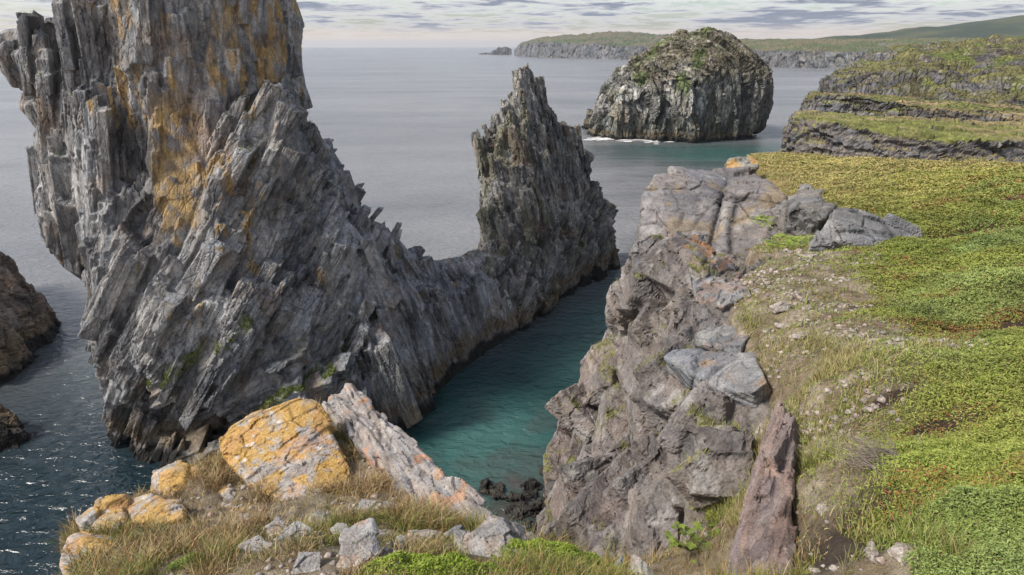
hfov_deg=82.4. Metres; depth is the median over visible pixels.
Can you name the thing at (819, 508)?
stone
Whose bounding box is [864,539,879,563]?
stone
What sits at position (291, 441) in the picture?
boulder
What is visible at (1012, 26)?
hills
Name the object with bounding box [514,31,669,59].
headland
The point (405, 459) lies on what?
rock slab
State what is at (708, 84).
sea stack
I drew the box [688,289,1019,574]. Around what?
grass
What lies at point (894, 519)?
grass
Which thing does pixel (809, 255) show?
stone
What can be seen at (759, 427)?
stone
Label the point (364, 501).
stone
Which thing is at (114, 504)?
boulder
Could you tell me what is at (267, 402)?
grass
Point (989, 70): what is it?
bluff
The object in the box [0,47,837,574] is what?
water
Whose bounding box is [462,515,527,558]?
stone
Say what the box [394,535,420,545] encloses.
stone
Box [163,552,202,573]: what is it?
cushion plant
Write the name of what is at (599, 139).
foam
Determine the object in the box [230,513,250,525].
stone
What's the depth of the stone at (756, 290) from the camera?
7.56 m
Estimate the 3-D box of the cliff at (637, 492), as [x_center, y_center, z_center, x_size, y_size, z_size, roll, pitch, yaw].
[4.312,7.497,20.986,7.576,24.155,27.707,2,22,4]
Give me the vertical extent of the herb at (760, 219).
0.171 m
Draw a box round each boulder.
[59,531,122,574]
[76,494,131,535]
[128,493,187,527]
[150,460,202,495]
[218,486,245,510]
[219,398,349,500]
[724,156,758,174]
[767,183,836,238]
[808,207,922,251]
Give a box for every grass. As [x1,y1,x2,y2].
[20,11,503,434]
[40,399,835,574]
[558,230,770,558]
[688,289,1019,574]
[728,152,1023,574]
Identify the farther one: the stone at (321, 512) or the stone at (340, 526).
the stone at (321, 512)
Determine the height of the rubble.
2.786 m
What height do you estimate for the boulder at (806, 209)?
1.524 m
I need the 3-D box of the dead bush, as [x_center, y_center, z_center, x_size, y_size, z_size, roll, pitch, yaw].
[1.820,0.849,3.060,0.702,0.249,0.474,0,22,0]
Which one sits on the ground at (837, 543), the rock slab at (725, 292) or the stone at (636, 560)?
the stone at (636, 560)
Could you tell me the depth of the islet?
1828.49 m
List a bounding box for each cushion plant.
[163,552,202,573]
[353,550,508,574]
[490,537,616,568]
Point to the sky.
(328, 23)
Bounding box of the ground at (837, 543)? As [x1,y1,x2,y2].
[59,151,1023,574]
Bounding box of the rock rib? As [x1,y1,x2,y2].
[726,402,800,574]
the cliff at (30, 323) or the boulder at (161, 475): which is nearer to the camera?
the boulder at (161, 475)
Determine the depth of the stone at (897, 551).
2.30 m
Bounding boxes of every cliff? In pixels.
[0,251,60,383]
[536,231,772,560]
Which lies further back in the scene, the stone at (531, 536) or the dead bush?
the stone at (531, 536)
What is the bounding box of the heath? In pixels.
[737,151,1023,574]
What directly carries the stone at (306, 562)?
on the ground at (837, 543)
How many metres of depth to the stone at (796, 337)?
5.61 m
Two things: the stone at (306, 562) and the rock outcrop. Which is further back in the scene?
the rock outcrop
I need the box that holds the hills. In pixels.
[815,15,1023,38]
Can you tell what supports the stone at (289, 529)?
on the ground at (837, 543)
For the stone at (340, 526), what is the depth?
3.69 m
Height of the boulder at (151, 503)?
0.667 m
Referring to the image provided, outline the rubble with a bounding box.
[78,236,992,574]
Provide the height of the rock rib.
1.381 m
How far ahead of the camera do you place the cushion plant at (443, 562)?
2.57 m
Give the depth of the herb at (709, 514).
4.71 m
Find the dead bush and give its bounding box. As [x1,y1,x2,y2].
[795,418,929,484]
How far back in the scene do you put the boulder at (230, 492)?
5.20 m
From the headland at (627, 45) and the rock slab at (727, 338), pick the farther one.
the headland at (627, 45)
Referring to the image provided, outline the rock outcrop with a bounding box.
[636,166,787,256]
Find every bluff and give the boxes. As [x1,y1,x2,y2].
[779,110,1023,162]
[799,90,1023,121]
[817,34,1023,106]
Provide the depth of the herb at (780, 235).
10.73 m
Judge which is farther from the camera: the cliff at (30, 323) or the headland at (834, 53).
the headland at (834, 53)
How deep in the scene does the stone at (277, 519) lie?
3.90 m
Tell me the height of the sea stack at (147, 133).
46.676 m
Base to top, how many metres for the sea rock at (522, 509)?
2.212 m
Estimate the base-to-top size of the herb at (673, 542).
0.155 m
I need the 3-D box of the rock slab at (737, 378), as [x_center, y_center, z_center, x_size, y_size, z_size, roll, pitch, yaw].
[2.196,0.928,6.153,0.755,0.743,1.634,-4,23,-9]
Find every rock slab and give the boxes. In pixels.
[321,383,492,521]
[664,348,770,407]
[692,325,749,351]
[694,276,749,310]
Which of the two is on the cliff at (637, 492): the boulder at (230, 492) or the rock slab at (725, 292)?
the rock slab at (725, 292)
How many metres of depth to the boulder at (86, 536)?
4.21 m
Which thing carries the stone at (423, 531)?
on the ground at (837, 543)
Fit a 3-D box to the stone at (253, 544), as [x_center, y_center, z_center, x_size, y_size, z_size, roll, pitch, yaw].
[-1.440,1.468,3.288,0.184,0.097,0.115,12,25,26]
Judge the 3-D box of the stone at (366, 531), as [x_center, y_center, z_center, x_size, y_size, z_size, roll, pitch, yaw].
[-0.764,1.320,2.922,0.218,0.133,0.347,-6,23,-14]
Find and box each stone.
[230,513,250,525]
[237,535,272,552]
[261,516,286,538]
[273,520,311,541]
[291,551,320,573]
[308,510,334,523]
[330,523,346,533]
[336,518,381,567]
[355,499,382,509]
[377,529,386,535]
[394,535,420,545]
[409,529,441,537]
[448,524,464,535]
[453,529,468,551]
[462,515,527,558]
[526,531,537,539]
[615,555,624,568]
[628,554,654,574]
[752,288,760,294]
[755,423,765,435]
[769,301,792,311]
[774,322,790,327]
[792,332,808,340]
[795,254,815,258]
[816,503,827,515]
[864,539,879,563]
[887,542,916,565]
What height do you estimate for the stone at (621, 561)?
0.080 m
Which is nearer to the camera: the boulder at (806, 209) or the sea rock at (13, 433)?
the boulder at (806, 209)
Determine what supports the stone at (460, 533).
on the ground at (837, 543)
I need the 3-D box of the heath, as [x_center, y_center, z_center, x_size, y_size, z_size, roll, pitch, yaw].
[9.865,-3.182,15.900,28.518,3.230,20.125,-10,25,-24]
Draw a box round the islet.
[489,47,511,54]
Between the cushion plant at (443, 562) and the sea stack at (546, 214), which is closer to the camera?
the cushion plant at (443, 562)
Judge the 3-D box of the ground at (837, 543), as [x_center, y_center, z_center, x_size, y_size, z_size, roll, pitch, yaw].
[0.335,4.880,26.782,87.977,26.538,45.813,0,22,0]
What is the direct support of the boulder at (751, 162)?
on the ground at (837, 543)
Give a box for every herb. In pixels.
[665,521,719,563]
[690,507,716,519]
[750,214,773,227]
[763,233,806,248]
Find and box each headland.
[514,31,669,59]
[740,37,975,68]
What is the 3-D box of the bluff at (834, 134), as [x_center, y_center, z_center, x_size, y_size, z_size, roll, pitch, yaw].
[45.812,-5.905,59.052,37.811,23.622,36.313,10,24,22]
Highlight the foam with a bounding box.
[584,137,672,142]
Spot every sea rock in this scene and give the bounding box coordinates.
[0,404,30,451]
[478,466,543,532]
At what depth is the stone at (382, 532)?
3.88 m
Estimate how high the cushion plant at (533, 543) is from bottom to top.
0.405 m
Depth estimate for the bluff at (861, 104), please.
70.11 m
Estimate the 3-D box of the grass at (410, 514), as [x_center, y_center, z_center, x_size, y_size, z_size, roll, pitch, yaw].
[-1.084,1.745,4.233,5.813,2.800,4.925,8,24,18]
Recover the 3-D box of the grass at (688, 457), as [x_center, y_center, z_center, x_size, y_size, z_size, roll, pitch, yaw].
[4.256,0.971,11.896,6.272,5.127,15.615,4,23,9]
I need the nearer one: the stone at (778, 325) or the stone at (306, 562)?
the stone at (306, 562)
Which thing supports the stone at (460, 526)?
on the ground at (837, 543)
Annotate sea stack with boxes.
[0,0,518,468]
[471,63,619,334]
[581,27,773,142]
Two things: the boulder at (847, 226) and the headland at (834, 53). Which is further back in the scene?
the headland at (834, 53)

